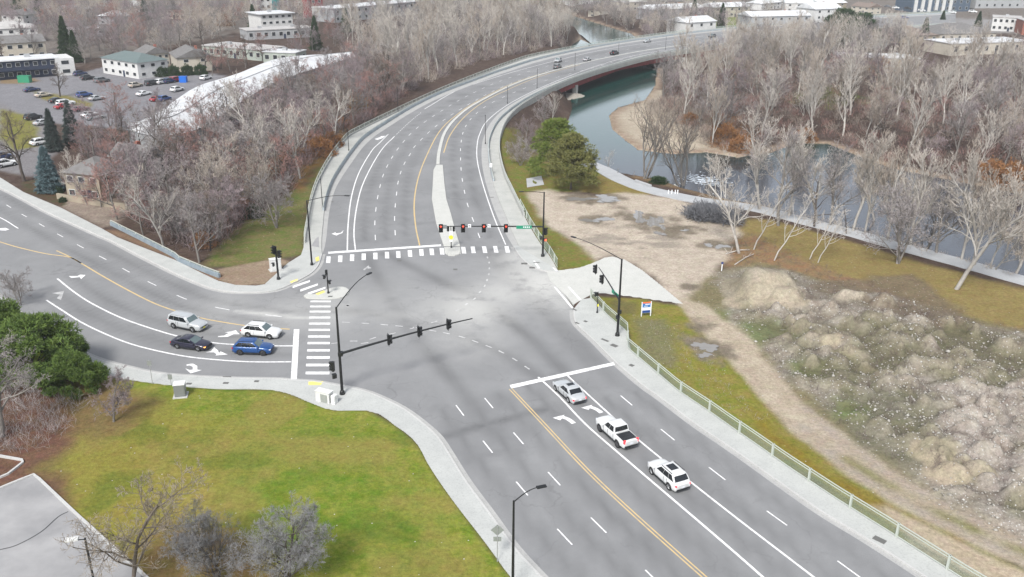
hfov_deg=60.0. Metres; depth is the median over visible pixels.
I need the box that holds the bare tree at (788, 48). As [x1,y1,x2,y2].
[778,22,803,74]
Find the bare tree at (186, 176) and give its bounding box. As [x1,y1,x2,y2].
[165,154,207,198]
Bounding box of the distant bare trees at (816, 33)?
[2,0,1023,169]
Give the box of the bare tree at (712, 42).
[704,33,727,78]
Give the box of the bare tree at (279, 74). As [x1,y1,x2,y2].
[259,71,286,107]
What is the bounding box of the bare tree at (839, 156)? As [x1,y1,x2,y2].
[819,140,869,224]
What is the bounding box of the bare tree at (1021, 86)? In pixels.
[1006,55,1023,133]
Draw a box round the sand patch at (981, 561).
[877,505,1023,576]
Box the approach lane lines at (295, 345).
[0,205,298,378]
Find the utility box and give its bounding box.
[172,380,188,398]
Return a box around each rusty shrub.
[190,228,218,248]
[216,14,234,25]
[246,182,268,197]
[260,165,282,181]
[270,155,291,166]
[281,147,307,160]
[299,133,316,141]
[305,134,338,158]
[320,130,344,147]
[335,116,350,127]
[349,94,369,111]
[681,112,698,124]
[710,120,740,145]
[721,66,742,80]
[724,133,754,153]
[803,127,817,142]
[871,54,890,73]
[975,155,1006,182]
[986,157,1023,190]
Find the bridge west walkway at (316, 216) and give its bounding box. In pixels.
[304,13,948,252]
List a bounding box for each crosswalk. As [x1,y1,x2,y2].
[293,280,330,373]
[326,246,509,262]
[534,261,580,307]
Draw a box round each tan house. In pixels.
[59,156,130,200]
[106,141,167,191]
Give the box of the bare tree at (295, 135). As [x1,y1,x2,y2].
[262,108,310,169]
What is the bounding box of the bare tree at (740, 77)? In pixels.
[715,59,755,113]
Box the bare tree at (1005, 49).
[983,37,1013,103]
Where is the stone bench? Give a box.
[635,179,651,186]
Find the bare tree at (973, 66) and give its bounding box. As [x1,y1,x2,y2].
[954,47,981,96]
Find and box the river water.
[561,15,1023,274]
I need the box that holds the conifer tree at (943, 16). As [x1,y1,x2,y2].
[940,10,945,19]
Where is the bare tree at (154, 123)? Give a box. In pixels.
[135,102,173,146]
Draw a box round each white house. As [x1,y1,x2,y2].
[636,3,702,20]
[666,15,716,33]
[701,1,749,17]
[737,10,811,25]
[796,1,840,22]
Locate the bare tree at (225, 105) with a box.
[206,86,242,134]
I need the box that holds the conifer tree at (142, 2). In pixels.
[139,0,151,18]
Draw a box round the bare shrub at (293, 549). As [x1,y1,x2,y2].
[223,489,336,576]
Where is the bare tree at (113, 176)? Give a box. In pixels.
[99,153,130,202]
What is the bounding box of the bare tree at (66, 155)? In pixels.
[57,149,81,184]
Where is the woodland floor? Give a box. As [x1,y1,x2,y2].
[0,3,1023,575]
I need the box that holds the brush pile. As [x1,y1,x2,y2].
[675,197,750,225]
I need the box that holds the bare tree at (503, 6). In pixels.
[499,0,507,19]
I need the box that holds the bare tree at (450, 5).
[437,0,457,41]
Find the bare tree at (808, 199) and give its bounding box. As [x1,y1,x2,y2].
[774,186,818,260]
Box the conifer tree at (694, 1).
[689,0,698,15]
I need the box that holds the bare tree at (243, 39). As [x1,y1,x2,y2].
[235,34,254,64]
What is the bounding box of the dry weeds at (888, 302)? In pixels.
[724,233,1021,334]
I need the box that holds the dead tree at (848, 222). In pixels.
[839,206,860,233]
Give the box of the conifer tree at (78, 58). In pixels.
[68,30,83,62]
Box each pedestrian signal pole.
[270,245,281,279]
[322,270,331,293]
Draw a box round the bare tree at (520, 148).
[504,136,537,165]
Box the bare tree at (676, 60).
[652,54,687,92]
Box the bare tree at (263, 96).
[240,91,281,139]
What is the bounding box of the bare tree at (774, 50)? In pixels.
[763,16,781,87]
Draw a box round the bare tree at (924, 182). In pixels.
[899,138,948,244]
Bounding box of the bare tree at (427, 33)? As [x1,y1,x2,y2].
[413,3,437,78]
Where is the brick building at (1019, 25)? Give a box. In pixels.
[1014,18,1023,34]
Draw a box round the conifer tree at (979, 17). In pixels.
[973,11,982,26]
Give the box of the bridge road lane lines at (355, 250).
[328,36,698,253]
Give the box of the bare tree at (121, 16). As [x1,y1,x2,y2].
[112,12,128,30]
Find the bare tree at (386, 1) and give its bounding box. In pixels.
[381,0,392,13]
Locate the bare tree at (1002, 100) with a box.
[979,73,1023,141]
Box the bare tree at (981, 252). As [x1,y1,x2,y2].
[934,141,1023,289]
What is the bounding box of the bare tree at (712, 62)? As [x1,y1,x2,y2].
[702,40,722,107]
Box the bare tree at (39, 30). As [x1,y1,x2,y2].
[25,17,51,38]
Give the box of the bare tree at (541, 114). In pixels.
[531,95,552,121]
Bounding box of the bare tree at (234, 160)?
[217,153,248,190]
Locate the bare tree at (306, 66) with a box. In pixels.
[290,57,314,89]
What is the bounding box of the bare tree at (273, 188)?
[241,171,295,227]
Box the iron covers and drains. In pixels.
[186,197,886,543]
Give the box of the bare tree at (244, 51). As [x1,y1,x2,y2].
[233,43,248,67]
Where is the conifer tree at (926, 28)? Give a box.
[920,18,929,32]
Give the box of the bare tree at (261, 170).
[232,141,278,207]
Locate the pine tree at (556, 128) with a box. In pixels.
[525,117,586,175]
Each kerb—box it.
[0,187,321,292]
[0,297,541,576]
[0,454,23,477]
[0,473,148,576]
[436,44,687,163]
[513,246,557,272]
[573,310,926,576]
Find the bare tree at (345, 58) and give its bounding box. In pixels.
[323,46,353,77]
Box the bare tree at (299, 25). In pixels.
[293,16,309,43]
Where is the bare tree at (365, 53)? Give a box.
[357,48,385,87]
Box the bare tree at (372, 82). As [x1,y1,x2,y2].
[362,69,394,108]
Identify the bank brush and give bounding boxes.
[503,116,552,161]
[752,198,1017,274]
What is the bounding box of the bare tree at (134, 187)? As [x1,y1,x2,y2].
[113,163,179,245]
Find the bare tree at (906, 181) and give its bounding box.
[887,167,938,229]
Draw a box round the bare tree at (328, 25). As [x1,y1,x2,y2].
[323,17,340,43]
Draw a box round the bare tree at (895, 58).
[884,42,909,92]
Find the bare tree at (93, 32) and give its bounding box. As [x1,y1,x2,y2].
[89,24,100,50]
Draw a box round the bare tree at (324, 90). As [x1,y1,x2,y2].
[302,79,334,106]
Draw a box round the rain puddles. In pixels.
[566,194,729,357]
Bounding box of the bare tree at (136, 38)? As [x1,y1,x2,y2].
[124,26,146,47]
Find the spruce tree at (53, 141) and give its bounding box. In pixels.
[42,108,64,151]
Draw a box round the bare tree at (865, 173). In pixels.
[851,126,895,230]
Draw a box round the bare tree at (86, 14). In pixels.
[76,10,95,34]
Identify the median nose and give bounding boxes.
[444,247,460,255]
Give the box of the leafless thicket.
[0,380,97,455]
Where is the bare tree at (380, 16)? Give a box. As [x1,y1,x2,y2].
[364,5,384,49]
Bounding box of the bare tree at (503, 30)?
[494,6,520,54]
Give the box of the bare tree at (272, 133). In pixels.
[240,120,295,178]
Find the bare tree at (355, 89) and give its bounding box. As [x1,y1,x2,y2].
[346,72,368,110]
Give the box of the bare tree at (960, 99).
[948,68,989,136]
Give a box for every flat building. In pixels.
[201,41,285,60]
[239,24,310,39]
[262,47,306,61]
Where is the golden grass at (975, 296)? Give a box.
[633,175,1023,328]
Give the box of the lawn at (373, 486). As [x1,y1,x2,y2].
[2,353,509,576]
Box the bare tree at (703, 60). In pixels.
[694,42,715,75]
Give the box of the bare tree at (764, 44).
[757,39,783,74]
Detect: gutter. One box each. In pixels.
[0,188,325,293]
[0,293,547,576]
[511,247,546,272]
[570,310,921,576]
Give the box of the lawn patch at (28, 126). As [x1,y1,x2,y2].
[0,78,93,149]
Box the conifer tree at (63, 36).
[56,15,69,54]
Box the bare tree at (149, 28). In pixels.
[139,18,156,43]
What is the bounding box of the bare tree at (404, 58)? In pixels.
[389,44,418,88]
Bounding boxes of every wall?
[56,193,128,209]
[110,220,220,277]
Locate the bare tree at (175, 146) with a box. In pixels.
[148,128,198,193]
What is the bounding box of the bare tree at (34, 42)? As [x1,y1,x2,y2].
[21,34,45,53]
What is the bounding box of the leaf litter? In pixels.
[0,233,1008,576]
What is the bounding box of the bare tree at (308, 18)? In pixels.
[302,13,318,37]
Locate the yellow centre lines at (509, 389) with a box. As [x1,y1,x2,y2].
[1,65,706,576]
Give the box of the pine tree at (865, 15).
[842,11,881,40]
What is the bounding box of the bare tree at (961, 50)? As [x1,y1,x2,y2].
[942,39,979,91]
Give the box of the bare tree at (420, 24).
[412,11,428,47]
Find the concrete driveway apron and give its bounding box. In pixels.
[547,257,682,305]
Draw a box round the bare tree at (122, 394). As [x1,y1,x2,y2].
[86,365,135,421]
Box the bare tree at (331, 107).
[319,79,355,143]
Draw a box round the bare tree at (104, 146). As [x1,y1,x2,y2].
[95,138,130,169]
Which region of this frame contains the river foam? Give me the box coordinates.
[677,173,732,193]
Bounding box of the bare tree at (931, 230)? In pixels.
[904,190,958,248]
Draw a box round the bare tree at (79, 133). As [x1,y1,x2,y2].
[68,119,115,161]
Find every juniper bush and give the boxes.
[0,295,21,324]
[0,310,91,390]
[40,348,111,399]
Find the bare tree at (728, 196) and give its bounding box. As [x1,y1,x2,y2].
[697,144,776,253]
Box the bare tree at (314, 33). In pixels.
[303,26,320,50]
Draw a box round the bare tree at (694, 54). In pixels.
[682,33,703,97]
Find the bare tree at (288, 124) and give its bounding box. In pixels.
[272,100,303,178]
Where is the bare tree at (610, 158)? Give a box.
[605,150,614,167]
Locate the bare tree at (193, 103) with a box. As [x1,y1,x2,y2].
[176,91,216,138]
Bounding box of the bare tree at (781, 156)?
[776,121,816,214]
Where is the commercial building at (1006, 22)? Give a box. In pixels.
[990,14,1021,31]
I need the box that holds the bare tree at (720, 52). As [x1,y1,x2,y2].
[713,29,736,90]
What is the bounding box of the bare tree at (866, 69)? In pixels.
[833,49,871,104]
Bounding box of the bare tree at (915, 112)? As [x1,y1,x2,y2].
[907,78,946,156]
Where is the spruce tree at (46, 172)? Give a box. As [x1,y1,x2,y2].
[33,145,65,193]
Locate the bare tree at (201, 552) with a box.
[157,497,253,576]
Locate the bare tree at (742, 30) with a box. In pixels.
[731,12,749,60]
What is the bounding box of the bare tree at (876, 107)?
[864,77,902,136]
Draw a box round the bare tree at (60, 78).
[48,63,68,96]
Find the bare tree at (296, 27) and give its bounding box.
[293,13,309,34]
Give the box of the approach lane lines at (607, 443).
[456,362,859,576]
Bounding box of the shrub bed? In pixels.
[22,179,67,204]
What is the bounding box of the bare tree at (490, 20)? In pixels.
[475,0,491,48]
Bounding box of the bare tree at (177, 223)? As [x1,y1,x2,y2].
[140,185,203,238]
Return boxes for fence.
[520,199,557,265]
[590,288,986,576]
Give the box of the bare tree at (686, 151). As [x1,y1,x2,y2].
[647,105,706,185]
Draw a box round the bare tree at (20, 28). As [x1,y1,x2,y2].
[8,19,30,34]
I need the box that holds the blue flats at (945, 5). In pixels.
[894,0,970,11]
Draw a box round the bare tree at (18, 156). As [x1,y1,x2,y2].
[0,109,35,181]
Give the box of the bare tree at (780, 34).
[768,23,788,66]
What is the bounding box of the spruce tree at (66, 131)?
[61,100,85,145]
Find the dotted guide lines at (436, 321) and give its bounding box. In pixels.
[331,257,528,368]
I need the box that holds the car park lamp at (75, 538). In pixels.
[65,536,93,576]
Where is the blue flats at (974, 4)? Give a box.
[970,0,1023,8]
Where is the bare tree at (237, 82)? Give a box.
[213,77,251,125]
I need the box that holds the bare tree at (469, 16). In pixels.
[462,4,479,51]
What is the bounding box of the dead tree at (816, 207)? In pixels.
[800,171,837,226]
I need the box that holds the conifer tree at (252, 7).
[247,4,254,26]
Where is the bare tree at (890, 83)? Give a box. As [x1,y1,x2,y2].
[878,57,917,112]
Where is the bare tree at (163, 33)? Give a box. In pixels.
[151,27,176,50]
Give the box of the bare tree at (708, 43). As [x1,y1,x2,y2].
[699,36,719,62]
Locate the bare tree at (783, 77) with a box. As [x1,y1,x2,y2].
[761,65,793,106]
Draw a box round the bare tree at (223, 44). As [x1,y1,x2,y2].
[214,35,233,68]
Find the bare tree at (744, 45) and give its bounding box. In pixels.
[721,32,760,71]
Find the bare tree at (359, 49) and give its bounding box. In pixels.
[346,40,377,71]
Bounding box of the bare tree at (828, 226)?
[809,200,844,258]
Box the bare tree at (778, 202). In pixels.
[753,183,792,249]
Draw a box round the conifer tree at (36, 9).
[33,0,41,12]
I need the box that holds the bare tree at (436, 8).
[427,0,440,16]
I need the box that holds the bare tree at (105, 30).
[92,22,110,55]
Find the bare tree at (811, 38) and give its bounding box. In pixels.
[792,31,825,65]
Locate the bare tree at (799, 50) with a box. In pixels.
[789,43,819,84]
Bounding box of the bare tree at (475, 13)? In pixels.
[460,3,486,35]
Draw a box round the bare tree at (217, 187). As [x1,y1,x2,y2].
[201,163,246,222]
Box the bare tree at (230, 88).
[219,70,282,143]
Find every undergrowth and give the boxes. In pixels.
[86,71,409,251]
[339,19,565,93]
[653,57,1023,176]
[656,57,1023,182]
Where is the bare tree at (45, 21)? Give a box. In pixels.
[35,11,56,34]
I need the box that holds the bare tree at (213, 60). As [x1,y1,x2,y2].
[202,47,223,75]
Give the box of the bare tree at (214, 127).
[200,113,230,152]
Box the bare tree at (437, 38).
[420,13,442,70]
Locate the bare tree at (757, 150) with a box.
[739,100,783,208]
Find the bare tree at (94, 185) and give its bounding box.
[81,168,115,206]
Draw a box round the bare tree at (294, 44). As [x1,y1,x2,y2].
[287,37,302,50]
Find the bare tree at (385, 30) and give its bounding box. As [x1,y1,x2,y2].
[377,17,395,51]
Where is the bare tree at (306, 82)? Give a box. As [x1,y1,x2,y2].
[295,74,325,98]
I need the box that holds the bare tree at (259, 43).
[251,32,277,61]
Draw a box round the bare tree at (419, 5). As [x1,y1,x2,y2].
[415,0,428,42]
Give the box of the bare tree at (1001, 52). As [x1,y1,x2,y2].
[962,36,1013,97]
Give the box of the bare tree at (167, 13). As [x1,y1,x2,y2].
[153,9,172,25]
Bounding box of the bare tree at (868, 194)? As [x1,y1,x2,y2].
[852,151,892,219]
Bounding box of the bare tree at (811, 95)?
[796,64,830,131]
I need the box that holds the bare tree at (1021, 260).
[1008,194,1023,273]
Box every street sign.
[147,361,152,383]
[491,524,503,561]
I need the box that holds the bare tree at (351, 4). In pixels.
[338,0,360,43]
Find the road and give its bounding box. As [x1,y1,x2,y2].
[0,14,955,576]
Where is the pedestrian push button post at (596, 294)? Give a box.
[594,292,598,312]
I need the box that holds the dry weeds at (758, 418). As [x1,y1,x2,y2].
[633,314,767,420]
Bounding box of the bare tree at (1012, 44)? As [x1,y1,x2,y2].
[994,29,1023,86]
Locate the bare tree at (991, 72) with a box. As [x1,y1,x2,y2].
[969,58,1011,115]
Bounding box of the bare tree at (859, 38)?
[849,30,879,73]
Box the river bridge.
[508,42,770,121]
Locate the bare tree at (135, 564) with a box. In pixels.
[54,455,214,576]
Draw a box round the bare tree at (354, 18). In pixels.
[349,7,361,41]
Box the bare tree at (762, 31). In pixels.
[752,23,773,48]
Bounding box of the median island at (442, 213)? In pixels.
[432,165,459,245]
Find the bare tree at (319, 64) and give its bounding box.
[310,60,333,87]
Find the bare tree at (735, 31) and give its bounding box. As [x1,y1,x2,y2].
[718,23,742,79]
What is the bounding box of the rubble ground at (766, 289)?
[714,267,1023,536]
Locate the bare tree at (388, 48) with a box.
[376,45,399,76]
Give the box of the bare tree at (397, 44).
[376,18,406,79]
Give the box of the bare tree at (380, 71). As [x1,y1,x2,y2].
[368,54,396,100]
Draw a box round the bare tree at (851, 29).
[844,18,883,52]
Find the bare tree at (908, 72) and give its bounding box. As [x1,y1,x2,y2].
[893,34,923,116]
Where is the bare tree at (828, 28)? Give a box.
[815,6,837,55]
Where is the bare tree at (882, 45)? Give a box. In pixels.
[870,27,892,82]
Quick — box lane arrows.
[0,136,602,423]
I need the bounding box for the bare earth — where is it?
[61,197,289,284]
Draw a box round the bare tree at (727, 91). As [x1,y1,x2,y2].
[719,76,749,124]
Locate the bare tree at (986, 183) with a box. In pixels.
[955,134,1000,259]
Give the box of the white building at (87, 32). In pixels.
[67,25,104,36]
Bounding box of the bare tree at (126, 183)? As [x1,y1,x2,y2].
[109,158,154,216]
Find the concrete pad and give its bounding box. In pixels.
[526,176,543,186]
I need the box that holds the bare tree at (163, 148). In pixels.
[146,123,176,182]
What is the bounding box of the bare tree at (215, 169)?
[175,130,245,212]
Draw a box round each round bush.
[53,186,64,193]
[58,196,66,202]
[154,66,168,76]
[166,64,180,75]
[180,64,194,75]
[194,62,208,74]
[243,203,264,218]
[649,175,669,184]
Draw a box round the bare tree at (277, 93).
[263,81,293,122]
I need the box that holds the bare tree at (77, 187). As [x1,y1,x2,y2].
[63,170,93,204]
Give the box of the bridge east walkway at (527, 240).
[489,27,917,269]
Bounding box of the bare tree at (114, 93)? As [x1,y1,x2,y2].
[97,81,140,126]
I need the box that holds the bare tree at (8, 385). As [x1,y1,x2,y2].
[0,328,49,437]
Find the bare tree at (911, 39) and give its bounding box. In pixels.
[901,16,922,82]
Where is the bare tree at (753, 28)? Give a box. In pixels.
[740,25,761,64]
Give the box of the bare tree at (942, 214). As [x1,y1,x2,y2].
[912,166,990,252]
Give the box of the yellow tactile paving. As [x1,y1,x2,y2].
[290,256,324,384]
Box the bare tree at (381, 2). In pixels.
[374,0,384,17]
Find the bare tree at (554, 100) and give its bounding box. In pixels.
[549,92,562,117]
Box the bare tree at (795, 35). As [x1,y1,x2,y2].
[782,12,803,68]
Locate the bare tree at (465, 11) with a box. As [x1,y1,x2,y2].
[457,0,476,40]
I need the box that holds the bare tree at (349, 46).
[339,40,364,64]
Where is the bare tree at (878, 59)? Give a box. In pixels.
[856,46,892,92]
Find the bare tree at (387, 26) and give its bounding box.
[376,10,394,43]
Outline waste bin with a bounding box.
[178,76,187,82]
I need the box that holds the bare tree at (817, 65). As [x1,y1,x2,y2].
[804,32,835,115]
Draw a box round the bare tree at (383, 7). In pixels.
[377,3,390,36]
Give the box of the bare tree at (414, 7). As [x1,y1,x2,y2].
[403,3,420,28]
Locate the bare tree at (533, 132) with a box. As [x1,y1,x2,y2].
[514,115,536,147]
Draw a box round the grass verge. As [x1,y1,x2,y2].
[204,98,1023,576]
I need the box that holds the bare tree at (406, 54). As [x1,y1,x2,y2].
[390,45,418,91]
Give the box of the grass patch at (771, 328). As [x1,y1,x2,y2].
[716,310,869,418]
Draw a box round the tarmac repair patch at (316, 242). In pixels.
[311,237,318,246]
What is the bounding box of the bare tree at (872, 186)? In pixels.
[850,128,892,232]
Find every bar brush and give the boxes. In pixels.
[645,94,746,146]
[706,110,760,152]
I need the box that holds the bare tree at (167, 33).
[157,20,177,50]
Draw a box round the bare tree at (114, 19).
[109,16,128,44]
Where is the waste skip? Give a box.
[17,75,31,82]
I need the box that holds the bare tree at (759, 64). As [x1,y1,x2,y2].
[735,48,771,94]
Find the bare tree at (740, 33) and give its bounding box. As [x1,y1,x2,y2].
[732,28,748,67]
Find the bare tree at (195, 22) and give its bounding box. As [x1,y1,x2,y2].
[184,19,198,38]
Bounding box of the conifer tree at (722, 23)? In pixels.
[717,3,725,27]
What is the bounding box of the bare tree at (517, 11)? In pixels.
[508,1,528,49]
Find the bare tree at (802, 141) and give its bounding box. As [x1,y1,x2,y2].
[779,120,854,221]
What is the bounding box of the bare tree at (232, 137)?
[211,120,265,185]
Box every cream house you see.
[0,21,37,35]
[0,33,46,56]
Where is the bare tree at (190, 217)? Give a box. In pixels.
[170,190,231,262]
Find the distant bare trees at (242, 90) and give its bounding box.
[0,0,1023,218]
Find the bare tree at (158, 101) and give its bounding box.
[127,89,185,146]
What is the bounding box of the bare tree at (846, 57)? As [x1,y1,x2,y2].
[832,41,861,81]
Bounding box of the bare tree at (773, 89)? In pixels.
[757,62,791,134]
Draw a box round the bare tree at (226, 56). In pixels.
[216,44,233,71]
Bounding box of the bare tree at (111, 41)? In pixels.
[101,31,119,53]
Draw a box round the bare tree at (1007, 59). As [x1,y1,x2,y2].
[986,47,1021,85]
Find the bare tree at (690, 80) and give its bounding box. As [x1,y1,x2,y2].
[678,56,703,114]
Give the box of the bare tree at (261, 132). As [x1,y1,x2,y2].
[235,105,276,163]
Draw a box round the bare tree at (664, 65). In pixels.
[653,50,686,99]
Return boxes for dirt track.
[679,298,1023,564]
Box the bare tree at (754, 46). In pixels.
[749,37,770,74]
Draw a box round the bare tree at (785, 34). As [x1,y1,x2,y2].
[776,22,802,63]
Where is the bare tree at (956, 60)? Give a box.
[915,51,961,107]
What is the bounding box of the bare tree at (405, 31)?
[394,7,416,63]
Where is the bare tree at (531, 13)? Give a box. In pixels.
[519,3,540,45]
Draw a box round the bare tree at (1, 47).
[0,38,4,55]
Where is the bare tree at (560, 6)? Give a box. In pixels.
[549,0,567,32]
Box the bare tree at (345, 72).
[335,62,356,92]
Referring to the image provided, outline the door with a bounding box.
[174,386,184,396]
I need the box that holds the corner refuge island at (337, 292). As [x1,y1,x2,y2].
[304,287,348,299]
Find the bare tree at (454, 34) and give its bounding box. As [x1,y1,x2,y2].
[444,13,461,65]
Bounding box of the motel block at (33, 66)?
[0,53,74,79]
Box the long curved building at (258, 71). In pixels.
[127,52,354,154]
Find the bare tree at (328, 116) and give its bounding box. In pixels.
[307,104,346,132]
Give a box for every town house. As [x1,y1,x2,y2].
[1,8,40,23]
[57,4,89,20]
[97,10,129,23]
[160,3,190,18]
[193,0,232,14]
[563,0,596,5]
[588,6,616,16]
[611,0,645,10]
[661,0,690,3]
[709,0,748,2]
[747,0,781,9]
[782,0,813,9]
[813,0,847,7]
[851,2,881,13]
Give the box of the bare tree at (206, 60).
[194,40,213,65]
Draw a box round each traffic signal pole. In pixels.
[329,272,472,394]
[439,191,547,256]
[571,236,622,336]
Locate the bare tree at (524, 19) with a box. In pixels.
[511,6,530,41]
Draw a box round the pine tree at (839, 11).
[824,7,862,42]
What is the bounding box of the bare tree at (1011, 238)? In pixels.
[978,161,1023,269]
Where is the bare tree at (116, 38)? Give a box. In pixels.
[107,28,136,51]
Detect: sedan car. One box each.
[22,86,40,91]
[32,119,44,125]
[34,92,52,97]
[47,97,64,102]
[53,103,71,108]
[72,105,89,111]
[87,95,105,100]
[135,90,151,95]
[169,334,211,351]
[553,379,585,403]
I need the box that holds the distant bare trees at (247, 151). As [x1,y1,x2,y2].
[114,41,965,250]
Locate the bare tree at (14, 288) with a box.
[0,266,35,304]
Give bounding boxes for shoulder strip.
[321,13,955,253]
[481,44,717,245]
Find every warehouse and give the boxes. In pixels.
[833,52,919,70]
[923,37,1023,55]
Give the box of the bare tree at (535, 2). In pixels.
[530,0,546,38]
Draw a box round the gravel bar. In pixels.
[578,33,749,157]
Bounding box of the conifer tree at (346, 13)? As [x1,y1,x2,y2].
[339,7,351,32]
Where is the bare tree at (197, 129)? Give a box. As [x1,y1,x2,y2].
[177,112,225,169]
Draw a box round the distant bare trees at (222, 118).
[0,0,1023,225]
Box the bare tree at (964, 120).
[941,97,983,159]
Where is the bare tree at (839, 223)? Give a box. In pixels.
[817,205,850,262]
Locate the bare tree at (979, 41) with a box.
[964,21,991,87]
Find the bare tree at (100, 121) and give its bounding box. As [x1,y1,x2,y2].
[90,98,129,145]
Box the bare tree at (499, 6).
[496,0,508,42]
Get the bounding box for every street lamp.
[306,195,349,265]
[511,484,546,576]
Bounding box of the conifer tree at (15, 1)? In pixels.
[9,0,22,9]
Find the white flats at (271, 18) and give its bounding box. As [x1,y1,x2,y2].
[246,10,294,26]
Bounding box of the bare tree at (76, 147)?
[68,119,107,157]
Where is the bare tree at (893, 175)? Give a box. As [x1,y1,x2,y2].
[875,125,923,238]
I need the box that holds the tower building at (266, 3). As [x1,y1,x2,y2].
[253,0,288,10]
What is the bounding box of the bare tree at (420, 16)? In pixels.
[412,4,447,59]
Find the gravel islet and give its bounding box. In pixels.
[565,93,584,99]
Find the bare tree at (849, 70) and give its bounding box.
[837,39,869,113]
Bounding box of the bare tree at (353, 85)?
[332,70,376,123]
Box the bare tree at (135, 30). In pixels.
[128,22,146,46]
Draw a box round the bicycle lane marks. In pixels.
[54,265,369,299]
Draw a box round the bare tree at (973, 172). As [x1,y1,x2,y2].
[933,136,1023,264]
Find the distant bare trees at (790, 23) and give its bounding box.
[354,0,1013,150]
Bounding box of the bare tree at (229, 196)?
[192,176,246,239]
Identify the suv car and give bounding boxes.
[0,151,14,158]
[0,158,17,167]
[23,112,42,119]
[29,137,45,145]
[55,99,75,104]
[72,70,87,75]
[75,90,92,96]
[79,74,94,79]
[85,112,105,119]
[93,76,109,82]
[128,81,142,87]
[144,79,157,85]
[155,78,162,84]
[156,95,171,101]
[163,77,175,83]
[167,310,207,332]
[169,76,178,81]
[169,86,183,91]
[199,74,211,79]
[232,336,274,355]
[553,63,561,68]
[554,57,561,62]
[648,458,690,491]
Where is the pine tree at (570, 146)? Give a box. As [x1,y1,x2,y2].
[545,132,600,189]
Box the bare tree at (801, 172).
[741,125,824,225]
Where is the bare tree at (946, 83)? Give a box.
[932,59,962,123]
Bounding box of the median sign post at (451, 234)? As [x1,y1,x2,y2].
[447,227,454,247]
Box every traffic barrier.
[322,12,949,210]
[488,22,951,180]
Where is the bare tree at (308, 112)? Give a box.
[285,86,325,148]
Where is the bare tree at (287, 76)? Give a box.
[264,62,299,115]
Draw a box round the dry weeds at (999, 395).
[762,287,1023,507]
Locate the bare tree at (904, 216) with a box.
[855,181,958,263]
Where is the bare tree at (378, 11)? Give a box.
[369,3,393,23]
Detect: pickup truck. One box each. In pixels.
[596,415,638,447]
[610,50,618,54]
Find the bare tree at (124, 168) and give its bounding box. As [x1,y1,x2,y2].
[100,143,179,229]
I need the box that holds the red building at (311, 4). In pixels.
[302,0,322,18]
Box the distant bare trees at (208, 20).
[0,0,1023,142]
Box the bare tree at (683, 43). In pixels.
[672,15,698,85]
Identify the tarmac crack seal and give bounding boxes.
[0,511,67,549]
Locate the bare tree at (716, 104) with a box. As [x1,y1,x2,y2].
[708,67,729,145]
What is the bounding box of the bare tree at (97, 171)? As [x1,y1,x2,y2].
[72,154,122,219]
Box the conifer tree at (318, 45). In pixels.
[308,15,324,49]
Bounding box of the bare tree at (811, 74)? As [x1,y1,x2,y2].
[796,57,833,102]
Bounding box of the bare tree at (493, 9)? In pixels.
[479,0,508,37]
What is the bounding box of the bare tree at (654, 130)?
[629,93,686,178]
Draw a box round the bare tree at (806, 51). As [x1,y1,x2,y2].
[797,25,815,94]
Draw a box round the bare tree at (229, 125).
[197,117,247,179]
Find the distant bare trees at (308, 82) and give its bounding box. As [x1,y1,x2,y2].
[110,43,966,234]
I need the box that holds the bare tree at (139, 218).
[109,183,158,234]
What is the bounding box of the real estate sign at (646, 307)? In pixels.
[641,301,651,316]
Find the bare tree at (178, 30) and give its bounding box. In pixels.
[162,21,182,46]
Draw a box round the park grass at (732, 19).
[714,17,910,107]
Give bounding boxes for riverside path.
[580,162,1023,285]
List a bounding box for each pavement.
[0,178,321,292]
[3,301,539,576]
[513,245,554,270]
[574,298,958,576]
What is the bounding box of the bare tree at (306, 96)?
[289,86,333,137]
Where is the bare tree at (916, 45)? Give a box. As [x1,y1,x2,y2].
[905,22,926,93]
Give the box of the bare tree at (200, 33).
[190,21,210,44]
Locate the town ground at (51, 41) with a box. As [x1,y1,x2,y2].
[0,0,1023,62]
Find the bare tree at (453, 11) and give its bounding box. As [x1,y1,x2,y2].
[445,1,462,45]
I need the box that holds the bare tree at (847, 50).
[833,45,861,93]
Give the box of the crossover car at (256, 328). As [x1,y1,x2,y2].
[240,320,282,339]
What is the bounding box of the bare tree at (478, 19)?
[460,11,497,58]
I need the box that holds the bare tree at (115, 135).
[97,125,127,158]
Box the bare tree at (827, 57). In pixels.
[806,37,837,67]
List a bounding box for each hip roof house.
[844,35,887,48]
[869,26,938,42]
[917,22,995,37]
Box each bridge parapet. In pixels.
[304,10,949,242]
[499,22,954,216]
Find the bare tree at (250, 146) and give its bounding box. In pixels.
[221,130,272,164]
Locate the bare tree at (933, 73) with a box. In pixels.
[916,57,954,100]
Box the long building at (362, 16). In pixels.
[312,0,422,22]
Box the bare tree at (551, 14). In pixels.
[544,0,562,38]
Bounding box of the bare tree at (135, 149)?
[108,130,156,185]
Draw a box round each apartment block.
[99,50,167,78]
[133,44,169,65]
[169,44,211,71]
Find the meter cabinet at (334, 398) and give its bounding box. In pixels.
[331,393,337,404]
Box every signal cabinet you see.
[268,257,282,271]
[314,387,332,403]

